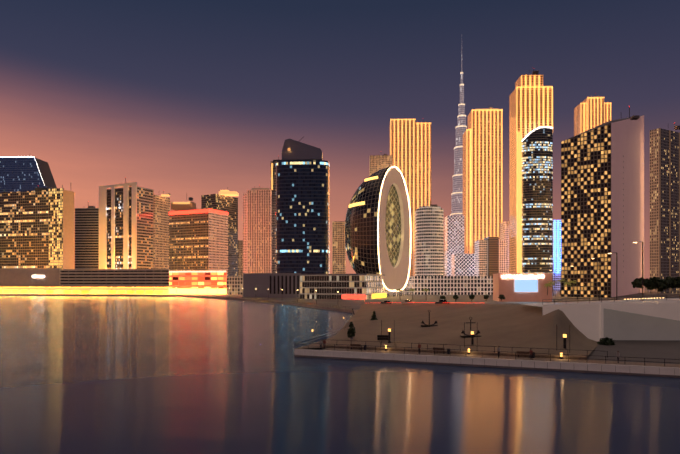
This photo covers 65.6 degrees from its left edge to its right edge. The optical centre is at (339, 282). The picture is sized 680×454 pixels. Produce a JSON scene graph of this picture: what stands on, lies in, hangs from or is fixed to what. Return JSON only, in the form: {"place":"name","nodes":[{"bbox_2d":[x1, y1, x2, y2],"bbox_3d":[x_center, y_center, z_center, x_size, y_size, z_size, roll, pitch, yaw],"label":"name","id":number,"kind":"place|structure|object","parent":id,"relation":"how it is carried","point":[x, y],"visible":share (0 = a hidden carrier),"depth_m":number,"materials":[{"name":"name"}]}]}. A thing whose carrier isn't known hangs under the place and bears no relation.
{"place":"outdoors","nodes":[
{"label":"outdoors","id":0,"kind":"place"},
{"bbox_2d":[170,272,226,288],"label":"building","id":1,"kind":"structure","parent":0,"point":[199,280],"depth_m":533.96,"materials":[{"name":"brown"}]},
{"bbox_2d":[169,270,225,293],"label":"light strips","id":2,"kind":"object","parent":1,"relation":"attached to","point":[198,291],"depth_m":533.09,"materials":[{"name":"yellow"}]},
{"bbox_2d":[0,296,679,453],"bbox_3d":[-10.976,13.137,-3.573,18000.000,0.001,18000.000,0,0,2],"label":"water","id":3,"kind":"structure","parent":0,"point":[127,375],"depth_m":61.91,"materials":[{"name":"blue liquid"}]},
{"bbox_2d":[0,286,679,377],"bbox_3d":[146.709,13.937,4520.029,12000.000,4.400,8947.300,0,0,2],"label":"land","id":4,"kind":"structure","parent":0,"point":[666,350],"depth_m":282.42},
{"bbox_2d":[0,156,56,192],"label":"building","id":5,"kind":"structure","parent":4,"relation":"on","point":[23,173],"depth_m":916.24,"materials":[{"name":"blue glass"}]},
{"bbox_2d":[0,190,73,268],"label":"building","id":6,"kind":"structure","parent":4,"relation":"on","point":[24,229],"depth_m":661.06,"materials":[{"name":"brown glass"}]},
{"bbox_2d":[35,185,63,268],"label":"building","id":7,"kind":"structure","parent":4,"relation":"on","point":[55,227],"depth_m":650.26,"materials":[{"name":"grey"}]},
{"bbox_2d":[0,287,169,293],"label":"light strip","id":8,"kind":"object","parent":4,"relation":"on","point":[105,290],"visible":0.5,"depth_m":556.96,"materials":[{"name":"yellow"}]},
{"bbox_2d":[60,269,169,286],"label":"podium","id":9,"kind":"object","parent":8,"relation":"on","point":[114,277],"visible":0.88,"depth_m":551.04,"materials":[{"name":"grey"}]},
{"bbox_2d":[0,268,168,286],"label":"podium","id":10,"kind":"object","parent":9,"relation":"attached to","point":[40,277],"visible":1,"depth_m":568.04,"materials":[{"name":"beige"}]},
{"bbox_2d":[75,208,98,268],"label":"building","id":11,"kind":"structure","parent":4,"relation":"on","point":[86,238],"depth_m":708.31,"materials":[{"name":"brown"}]},
{"bbox_2d":[107,186,152,268],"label":"building","id":12,"kind":"structure","parent":4,"relation":"on","point":[144,228],"depth_m":616.71,"materials":[{"name":"brown glass"}]},
{"bbox_2d":[99,182,136,268],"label":"building frame","id":13,"kind":"object","parent":12,"relation":"attached to","point":[102,227],"visible":0.79,"depth_m":619.07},
{"bbox_2d":[153,195,169,268],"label":"building","id":14,"kind":"structure","parent":4,"relation":"on","point":[161,207],"depth_m":704.73,"materials":[{"name":"brown"}]},
{"bbox_2d":[29,287,316,302],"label":"lamps","id":15,"kind":"object","parent":4,"relation":"on","point":[176,292],"visible":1,"depth_m":505.59,"materials":[{"name":"yellow"}]},
{"bbox_2d":[169,208,227,275],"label":"building","id":16,"kind":"structure","parent":4,"relation":"on","point":[198,241],"depth_m":635.13,"materials":[{"name":"brown"}]},
{"bbox_2d":[169,202,228,214],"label":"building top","id":17,"kind":"object","parent":16,"relation":"on","point":[177,206],"visible":0.98,"depth_m":630.28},
{"bbox_2d":[201,194,237,275],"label":"building","id":18,"kind":"structure","parent":4,"relation":"on","point":[229,204],"depth_m":809.39,"materials":[{"name":"brown"}]},
{"bbox_2d":[219,190,238,195],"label":"illuminated rooftop","id":19,"kind":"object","parent":18,"relation":"on","point":[228,193],"depth_m":788.80,"materials":[{"name":"yellow"}]},
{"bbox_2d":[226,276,242,293],"bbox_3d":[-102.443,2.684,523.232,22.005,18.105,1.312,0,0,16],"label":"building","id":20,"kind":"structure","parent":4,"relation":"on","point":[234,284],"depth_m":523.18,"materials":[{"name":"grey"}]},
{"bbox_2d":[238,240,242,275],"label":"building","id":21,"kind":"structure","parent":4,"relation":"on","point":[240,257],"depth_m":952.89,"materials":[{"name":"brown"}]},
{"bbox_2d":[243,193,246,272],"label":"building","id":22,"kind":"structure","parent":4,"relation":"on","point":[244,232],"depth_m":666.63,"materials":[{"name":"brown"}]},
{"bbox_2d":[247,190,271,272],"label":"building","id":23,"kind":"structure","parent":4,"relation":"on","point":[259,231],"depth_m":660.80,"materials":[{"name":"brown"}]},
{"bbox_2d":[252,188,269,189],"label":"roof parapet","id":24,"kind":"structure","parent":23,"relation":"on","point":[260,189],"depth_m":666.95,"materials":[{"name":"brown concrete"}]},
{"bbox_2d":[243,273,300,297],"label":"low building","id":25,"kind":"structure","parent":4,"relation":"on","point":[256,284],"depth_m":413.10,"materials":[{"name":"grey"}]},
{"bbox_2d":[270,276,298,293],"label":"grey box slots","id":26,"kind":"object","parent":25,"relation":"attached to","point":[286,284],"visible":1,"depth_m":406.49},
{"bbox_2d":[271,161,275,272],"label":"building","id":27,"kind":"structure","parent":4,"relation":"on","point":[274,222],"depth_m":719.60,"materials":[{"name":"grey"}]},
{"bbox_2d":[38,68,679,207],"bbox_3d":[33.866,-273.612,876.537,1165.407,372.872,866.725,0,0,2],"label":"roof clutter","id":28,"kind":"object","parent":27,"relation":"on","point":[634,117],"visible":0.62,"depth_m":630.48,"materials":[{"name":"grey"}]},
{"bbox_2d":[276,139,329,273],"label":"building","id":29,"kind":"structure","parent":4,"relation":"on","point":[302,208],"depth_m":467.89,"materials":[{"name":"grey glass"}]},
{"bbox_2d":[271,160,281,189],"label":"light strip","id":30,"kind":"object","parent":29,"relation":"attached to","point":[272,174],"visible":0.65,"depth_m":718.84,"materials":[{"name":"yellow"}]},
{"bbox_2d":[292,301,354,348],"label":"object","id":31,"kind":"structure","parent":4,"relation":"on","point":[323,334],"depth_m":114.89,"materials":[{"name":"grey"}]},
{"bbox_2d":[332,221,345,273],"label":"building","id":32,"kind":"structure","parent":4,"relation":"on","point":[338,250],"depth_m":816.62,"materials":[{"name":"brown"}]},
{"bbox_2d":[300,275,411,298],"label":"glass podium","id":33,"kind":"object","parent":4,"relation":"on","point":[332,286],"visible":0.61,"depth_m":378.30,"materials":[{"name":"grey"}]},
{"bbox_2d":[299,274,412,298],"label":"red light strip","id":34,"kind":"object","parent":33,"relation":"attached to","point":[353,296],"depth_m":371.79,"materials":[{"name":"red plastic"}]},
{"bbox_2d":[345,167,410,290],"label":"building","id":35,"kind":"structure","parent":33,"relation":"on","point":[393,256],"depth_m":420.14,"materials":[{"name":"brown glass"}]},
{"bbox_2d":[349,176,377,207],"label":"lit windows","id":36,"kind":"structure","parent":35,"relation":"attached to","point":[363,202],"depth_m":419.30,"materials":[{"name":"yellow glass"}]},
{"bbox_2d":[378,166,410,291],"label":"ring","id":37,"kind":"object","parent":35,"relation":"attached to","point":[378,230],"visible":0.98,"depth_m":411.53,"materials":[{"name":"white metal"}]},
{"bbox_2d":[372,293,385,297],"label":"illuminated sign","id":38,"kind":"object","parent":33,"relation":"attached to","point":[378,295],"visible":1,"depth_m":396.88,"materials":[{"name":"yellow"}]},
{"bbox_2d":[369,159,380,175],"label":"building","id":39,"kind":"structure","parent":4,"relation":"on","point":[374,165],"depth_m":939.48,"materials":[{"name":"brown concrete"}]},
{"bbox_2d":[369,155,391,168],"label":"building","id":40,"kind":"structure","parent":4,"relation":"on","point":[386,161],"depth_m":943.85,"materials":[{"name":"brown"}]},
{"bbox_2d":[389,120,415,275],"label":"building","id":41,"kind":"structure","parent":4,"relation":"on","point":[407,148],"depth_m":1091.77,"materials":[{"name":"orange"}]},
{"bbox_2d":[390,118,415,167],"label":"facade light strips","id":42,"kind":"object","parent":41,"relation":"attached to","point":[398,119],"depth_m":1091.98,"materials":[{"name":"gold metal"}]},
{"bbox_2d":[416,124,430,208],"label":"building","id":43,"kind":"structure","parent":4,"relation":"on","point":[420,165],"depth_m":1105.69,"materials":[{"name":"orange"}]},
{"bbox_2d":[416,122,430,205],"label":"facade light strips","id":44,"kind":"object","parent":43,"relation":"attached to","point":[425,123],"depth_m":1104.62,"materials":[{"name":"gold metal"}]},
{"bbox_2d":[414,206,443,275],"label":"building","id":45,"kind":"structure","parent":4,"relation":"on","point":[428,240],"depth_m":594.89,"materials":[{"name":"grey"}]},
{"bbox_2d":[312,300,569,358],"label":"lamps","id":46,"kind":"object","parent":4,"relation":"on","point":[472,338],"visible":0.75,"depth_m":89.28,"materials":[{"name":"grey metal"}]},
{"bbox_2d":[412,276,492,294],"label":"building","id":47,"kind":"structure","parent":4,"relation":"on","point":[457,285],"depth_m":515.89,"materials":[{"name":"grey"}]},
{"bbox_2d":[445,216,463,275],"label":"building","id":48,"kind":"structure","parent":4,"relation":"on","point":[454,234],"depth_m":889.97,"materials":[{"name":"grey"}]},
{"bbox_2d":[450,63,466,215],"bbox_3d":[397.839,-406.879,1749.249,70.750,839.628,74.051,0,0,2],"label":"skyscraper","id":49,"kind":"structure","parent":4,"relation":"on","point":[458,156],"depth_m":1733.12,"materials":[{"name":"grey glass"}]},
{"bbox_2d":[451,73,464,215],"bbox_3d":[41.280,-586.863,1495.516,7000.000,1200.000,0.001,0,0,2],"label":"lights","id":50,"kind":"object","parent":49,"relation":"attached to","point":[456,176],"depth_m":1485.32},
{"bbox_2d":[450,72,466,214],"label":"tower setback ledges","id":51,"kind":"object","parent":49,"relation":"attached to","point":[456,147],"depth_m":1733.80,"materials":[{"name":"white metal"}]},
{"bbox_2d":[451,254,474,275],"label":"building","id":52,"kind":"structure","parent":4,"relation":"on","point":[462,264],"depth_m":829.78,"materials":[{"name":"grey"}]},
{"bbox_2d":[463,130,470,253],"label":"building","id":53,"kind":"structure","parent":4,"relation":"on","point":[467,249],"depth_m":1149.07,"materials":[{"name":"orange"}]},
{"bbox_2d":[466,129,470,245],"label":"facade light strips","id":54,"kind":"object","parent":53,"relation":"attached to","point":[466,186],"depth_m":1147.95,"materials":[{"name":"gold metal"}]},
{"bbox_2d":[468,110,502,253],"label":"building","id":55,"kind":"structure","parent":4,"relation":"on","point":[471,120],"depth_m":1135.75,"materials":[{"name":"orange"}]},
{"bbox_2d":[472,109,502,240],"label":"facade light strips","id":56,"kind":"object","parent":55,"relation":"attached to","point":[483,110],"depth_m":1134.71,"materials":[{"name":"gold metal"}]},
{"bbox_2d":[395,279,576,299],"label":"palms","id":57,"kind":"object","parent":4,"relation":"on","point":[546,284],"visible":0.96,"depth_m":297.52,"materials":[{"name":"green plant"}]},
{"bbox_2d":[294,349,679,375],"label":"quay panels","id":58,"kind":"object","parent":4,"relation":"on","point":[525,363],"visible":0.96,"depth_m":81.11,"materials":[{"name":"grey concrete"}]},
{"bbox_2d":[296,310,679,367],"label":"promenade","id":59,"kind":"structure","parent":4,"relation":"on","point":[455,354],"depth_m":84.87,"materials":[{"name":"grey concrete"}]},
{"bbox_2d":[323,339,607,357],"bbox_3d":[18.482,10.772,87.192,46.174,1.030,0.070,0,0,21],"label":"benches","id":60,"kind":"object","parent":59,"relation":"on","point":[471,345],"visible":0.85,"depth_m":86.18,"materials":[{"name":"grey"}]},
{"bbox_2d":[319,339,619,362],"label":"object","id":61,"kind":"object","parent":59,"relation":"on","point":[531,352],"visible":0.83,"depth_m":83.22,"materials":[{"name":"grey"}]},
{"bbox_2d":[295,342,679,366],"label":"rail","id":62,"kind":"object","parent":59,"relation":"on","point":[515,355],"visible":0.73,"depth_m":81.51,"materials":[{"name":"brown"}]},
{"bbox_2d":[475,240,506,275],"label":"building","id":63,"kind":"structure","parent":4,"relation":"on","point":[481,257],"depth_m":788.94,"materials":[{"name":"brown"}]},
{"bbox_2d":[484,237,498,275],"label":"building","id":64,"kind":"structure","parent":4,"relation":"on","point":[493,255],"depth_m":783.58,"materials":[{"name":"brown"}]},
{"bbox_2d":[500,221,508,272],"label":"building","id":65,"kind":"structure","parent":4,"relation":"on","point":[504,230],"depth_m":837.35,"materials":[{"name":"brown"}]},
{"bbox_2d":[347,276,679,344],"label":"trees","id":66,"kind":"object","parent":4,"relation":"on","point":[658,283],"visible":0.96,"depth_m":271.72,"materials":[{"name":"green plant"}]},
{"bbox_2d":[493,273,551,301],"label":"billboard block","id":67,"kind":"structure","parent":4,"relation":"on","point":[504,286],"depth_m":324.41,"materials":[{"name":"grey"}]},
{"bbox_2d":[502,275,543,291],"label":"illuminated sign","id":68,"kind":"object","parent":67,"relation":"attached to","point":[526,285],"visible":1,"depth_m":323.35,"materials":[{"name":"blue"}]},
{"bbox_2d":[553,220,560,289],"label":"building","id":69,"kind":"structure","parent":4,"relation":"on","point":[556,275],"depth_m":785.29,"materials":[{"name":"blue glass"}]},
{"bbox_2d":[554,220,558,272],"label":"light strip","id":70,"kind":"object","parent":69,"relation":"attached to","point":[554,246],"visible":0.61,"depth_m":784.50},
{"bbox_2d":[581,97,603,130],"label":"building","id":71,"kind":"structure","parent":4,"relation":"on","point":[587,100],"depth_m":1275.46,"materials":[{"name":"orange"}]},
{"bbox_2d":[588,97,603,128],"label":"light strips","id":72,"kind":"object","parent":71,"relation":"attached to","point":[594,110],"depth_m":1274.50,"materials":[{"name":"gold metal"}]},
{"bbox_2d":[574,104,610,135],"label":"building","id":73,"kind":"structure","parent":4,"relation":"on","point":[577,120],"depth_m":1286.31,"materials":[{"name":"orange"}]},
{"bbox_2d":[580,102,611,132],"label":"light strips","id":74,"kind":"object","parent":73,"relation":"attached to","point":[607,103],"depth_m":1285.17,"materials":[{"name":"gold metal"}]},
{"bbox_2d":[561,115,643,296],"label":"building","id":75,"kind":"structure","parent":4,"relation":"on","point":[593,175],"depth_m":434.83,"materials":[{"name":"grey"}]},
{"bbox_2d":[542,242,679,304],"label":"street lamps","id":76,"kind":"object","parent":4,"relation":"on","point":[666,297],"visible":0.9,"depth_m":111.79,"materials":[{"name":"grey metal"}]},
{"bbox_2d":[650,128,678,292],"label":"building","id":77,"kind":"structure","parent":4,"relation":"on","point":[654,202],"depth_m":591.02,"materials":[{"name":"brown"}]},
{"bbox_2d":[659,128,679,292],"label":"building piers","id":78,"kind":"structure","parent":77,"relation":"attached to","point":[669,205],"depth_m":592.23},
{"bbox_2d":[0,0,679,278],"label":"sky","id":79,"kind":"structure","parent":0,"point":[184,99],"materials":[{"name":"purple"}]},
{"bbox_2d":[327,303,597,356],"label":"sloped ground","id":80,"kind":"structure","parent":0,"point":[505,328],"depth_m":104.79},
{"bbox_2d":[381,300,449,303],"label":"cars","id":81,"kind":"object","parent":80,"relation":"on","point":[407,301],"visible":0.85,"depth_m":183.65,"materials":[{"name":"grey metal"}]},
{"bbox_2d":[395,302,434,302],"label":"tail trail","id":82,"kind":"object","parent":81,"relation":"attached to","point":[417,302],"visible":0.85,"depth_m":175.79,"materials":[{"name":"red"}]},
{"bbox_2d":[377,312,480,339],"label":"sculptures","id":83,"kind":"object","parent":80,"relation":"on","point":[384,337],"visible":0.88,"depth_m":98.84,"materials":[{"name":"grey metal"}]},
{"bbox_2d":[509,75,552,290],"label":"building","id":84,"kind":"structure","parent":0,"point":[537,200],"depth_m":707.35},
{"bbox_2d":[516,75,552,272],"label":"light strips","id":85,"kind":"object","parent":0,"point":[519,202],"visible":0.83,"depth_m":710.00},
{"bbox_2d":[522,126,552,140],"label":"light strip","id":86,"kind":"object","parent":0,"point":[538,128],"visible":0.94,"depth_m":703.83,"materials":[{"name":"beige plastic"}]},
{"bbox_2d":[523,298,679,341],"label":"bridge","id":87,"kind":"structure","parent":0,"point":[649,319],"depth_m":104.94,"materials":[{"name":"grey concrete"}]}
]}

